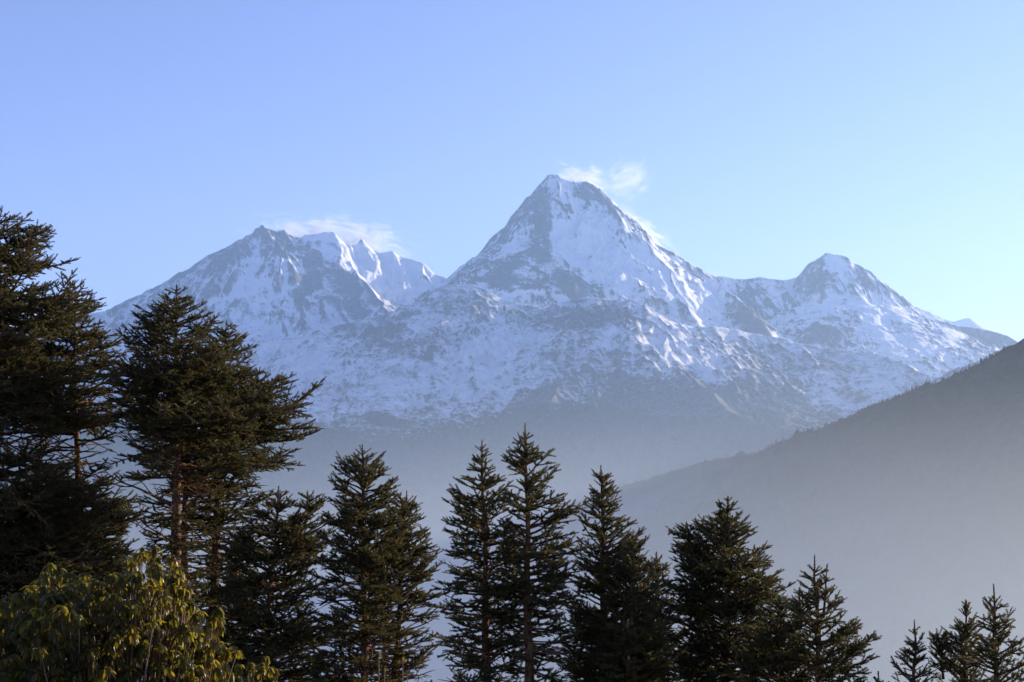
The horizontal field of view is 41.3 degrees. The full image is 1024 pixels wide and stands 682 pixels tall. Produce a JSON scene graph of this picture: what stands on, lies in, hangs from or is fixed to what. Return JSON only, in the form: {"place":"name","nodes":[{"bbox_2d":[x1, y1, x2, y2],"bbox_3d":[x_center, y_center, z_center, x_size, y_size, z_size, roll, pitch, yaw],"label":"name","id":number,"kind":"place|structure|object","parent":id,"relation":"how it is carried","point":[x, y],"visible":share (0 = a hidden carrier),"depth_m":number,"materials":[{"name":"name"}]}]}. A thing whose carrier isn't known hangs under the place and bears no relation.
{"place":"outdoors","nodes":[
{"label":"outdoors","id":0,"kind":"place"},
{"bbox_2d":[2,225,446,376],"bbox_3d":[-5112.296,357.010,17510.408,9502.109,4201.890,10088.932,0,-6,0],"label":"mountain","id":1,"kind":"structure","parent":0,"point":[261,284],"depth_m":18103.64,"materials":[{"name":"white snow"}]},
{"bbox_2d":[374,653,421,681],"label":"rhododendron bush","id":2,"kind":"object","parent":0,"point":[402,659],"visible":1,"depth_m":10.75,"materials":[{"name":"green plant"}]},
{"bbox_2d":[0,284,937,663],"bbox_3d":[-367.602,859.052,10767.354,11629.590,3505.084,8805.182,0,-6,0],"label":"snow ridge","id":3,"kind":"structure","parent":0,"point":[430,390],"depth_m":11255.95,"materials":[{"name":"white snow"}]},
{"bbox_2d":[0,0,1023,341],"label":"sky","id":4,"kind":"structure","parent":0,"point":[748,139],"materials":[{"name":"blue"}]},
{"bbox_2d":[395,174,800,337],"bbox_3d":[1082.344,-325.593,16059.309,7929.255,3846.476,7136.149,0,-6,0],"label":"mountain","id":5,"kind":"structure","parent":0,"point":[555,240],"depth_m":16090.18,"materials":[{"name":"white snow"}]},
{"bbox_2d":[249,339,1023,681],"bbox_3d":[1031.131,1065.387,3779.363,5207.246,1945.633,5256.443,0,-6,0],"label":"hill","id":6,"kind":"structure","parent":0,"point":[901,515],"depth_m":2185.14,"materials":[{"name":"grey"}]},
{"bbox_2d":[424,345,1023,570],"bbox_3d":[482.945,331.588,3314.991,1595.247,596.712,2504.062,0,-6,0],"label":"trees","id":7,"kind":"object","parent":6,"relation":"on","point":[896,396],"visible":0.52,"depth_m":2887.80,"materials":[{"name":"grey"}]},
{"bbox_2d":[766,253,1017,377],"bbox_3d":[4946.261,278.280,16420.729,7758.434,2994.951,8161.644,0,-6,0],"label":"mountain","id":8,"kind":"structure","parent":0,"point":[847,304],"depth_m":16021.77,"materials":[{"name":"white snow"}]},
{"bbox_2d":[915,307,984,328],"bbox_3d":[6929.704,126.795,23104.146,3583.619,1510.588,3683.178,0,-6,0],"label":"mountain","id":9,"kind":"structure","parent":0,"point":[967,322],"depth_m":22915.58,"materials":[{"name":"white snow"}]},
{"bbox_2d":[930,357,988,383],"bbox_3d":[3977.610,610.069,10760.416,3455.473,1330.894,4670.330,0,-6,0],"label":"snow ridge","id":10,"kind":"structure","parent":0,"point":[950,373],"depth_m":10925.35,"materials":[{"name":"white snow"}]},
{"bbox_3d":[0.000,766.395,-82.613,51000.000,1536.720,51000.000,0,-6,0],"label":"ground","id":11,"kind":"structure","parent":0,"visible":0},
{"bbox_2d":[0,205,147,679],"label":"fir tree","id":12,"kind":"object","parent":11,"relation":"on","point":[23,555],"visible":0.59,"depth_m":20.65,"materials":[{"name":"green plant"}]},
{"bbox_2d":[0,278,156,681],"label":"fir tree","id":13,"kind":"object","parent":11,"relation":"on","point":[76,336],"visible":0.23,"depth_m":22.12,"materials":[{"name":"green plant"}]},
{"bbox_2d":[0,546,244,681],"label":"rhododendron bush","id":14,"kind":"object","parent":11,"relation":"on","point":[115,626],"visible":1,"depth_m":8.31,"materials":[{"name":"green plant"}]},
{"bbox_2d":[146,353,232,650],"bbox_3d":[-5.080,3.983,21.314,1.385,7.816,1.135,5,-8,-38],"label":"fir tree","id":15,"kind":"object","parent":11,"relation":"on","point":[185,508],"visible":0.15,"depth_m":21.39,"materials":[{"name":"green plant"}]},
{"bbox_2d":[88,284,294,666],"bbox_3d":[-4.878,3.374,20.523,3.137,8.604,3.083,0,-6,0],"label":"fir tree","id":16,"kind":"object","parent":11,"relation":"on","point":[149,418],"visible":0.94,"depth_m":20.46,"materials":[{"name":"green plant"}]},
{"bbox_2d":[170,321,326,675],"bbox_3d":[-4.417,3.858,21.967,2.689,8.476,2.730,3,-7,-22],"label":"fir tree","id":17,"kind":"object","parent":11,"relation":"on","point":[266,462],"visible":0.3,"depth_m":21.97,"materials":[{"name":"green plant"}]},
{"bbox_2d":[226,656,282,681],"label":"rhododendron bush","id":18,"kind":"object","parent":11,"relation":"on","point":[270,674],"visible":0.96,"depth_m":10.07,"materials":[{"name":"green plant"}]},
{"bbox_2d":[201,485,358,681],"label":"fir tree","id":19,"kind":"object","parent":11,"relation":"on","point":[296,546],"visible":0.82,"depth_m":19.58,"materials":[{"name":"green plant"}]},
{"bbox_2d":[302,444,417,681],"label":"fir tree","id":20,"kind":"object","parent":11,"relation":"on","point":[361,558],"visible":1,"depth_m":18.96,"materials":[{"name":"green plant"}]},
{"bbox_2d":[368,545,405,677],"bbox_3d":[-1.967,5.352,20.458,0.758,4.721,0.788,-2,-7,22],"label":"fir tree","id":21,"kind":"object","parent":11,"relation":"on","point":[393,606],"visible":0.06,"depth_m":20.48,"materials":[{"name":"green plant"}]},
{"bbox_2d":[355,491,449,681],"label":"fir tree","id":22,"kind":"object","parent":11,"relation":"on","point":[417,577],"visible":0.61,"depth_m":19.76,"materials":[{"name":"green plant"}]},
{"bbox_2d":[421,440,537,681],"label":"fir tree","id":23,"kind":"object","parent":11,"relation":"on","point":[473,519],"visible":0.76,"depth_m":18.21,"materials":[{"name":"green plant"}]},
{"bbox_2d":[478,423,595,681],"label":"fir tree","id":24,"kind":"object","parent":11,"relation":"on","point":[550,579],"visible":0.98,"depth_m":17.84,"materials":[{"name":"green plant"}]},
{"bbox_2d":[554,465,690,681],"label":"fir tree","id":25,"kind":"object","parent":11,"relation":"on","point":[578,666],"visible":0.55,"depth_m":18.53,"materials":[{"name":"green plant"}]},
{"bbox_2d":[578,530,686,681],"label":"fir tree","id":26,"kind":"object","parent":11,"relation":"on","point":[643,637],"visible":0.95,"depth_m":17.90,"materials":[{"name":"green plant"}]},
{"bbox_2d":[638,552,687,681],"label":"fir tree","id":27,"kind":"object","parent":11,"relation":"on","point":[664,568],"visible":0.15,"depth_m":20.51,"materials":[{"name":"green plant"}]},
{"bbox_2d":[656,495,801,681],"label":"fir tree","id":28,"kind":"object","parent":11,"relation":"on","point":[703,566],"visible":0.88,"depth_m":18.80,"materials":[{"name":"green plant"}]},
{"bbox_2d":[725,588,814,681],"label":"fir tree","id":29,"kind":"object","parent":11,"relation":"on","point":[763,645],"visible":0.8,"depth_m":17.21,"materials":[{"name":"green plant"}]},
{"bbox_2d":[757,555,881,681],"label":"fir tree","id":30,"kind":"object","parent":11,"relation":"on","point":[842,664],"visible":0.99,"depth_m":16.77,"materials":[{"name":"green plant"}]},
{"bbox_2d":[873,671,883,681],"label":"fir tree","id":31,"kind":"object","parent":11,"relation":"on","point":[876,679],"visible":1,"depth_m":16.65,"materials":[{"name":"green plant"}]},
{"bbox_2d":[888,619,939,681],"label":"fir tree","id":32,"kind":"object","parent":11,"relation":"on","point":[917,648],"visible":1,"depth_m":17.14,"materials":[{"name":"green plant"}]},
{"bbox_2d":[927,599,993,681],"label":"fir tree","id":33,"kind":"object","parent":11,"relation":"on","point":[965,629],"visible":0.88,"depth_m":17.31,"materials":[{"name":"green plant"}]},
{"bbox_2d":[955,583,1023,681],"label":"fir tree","id":34,"kind":"object","parent":11,"relation":"on","point":[991,649],"visible":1,"depth_m":16.65,"materials":[{"name":"green plant"}]}
]}

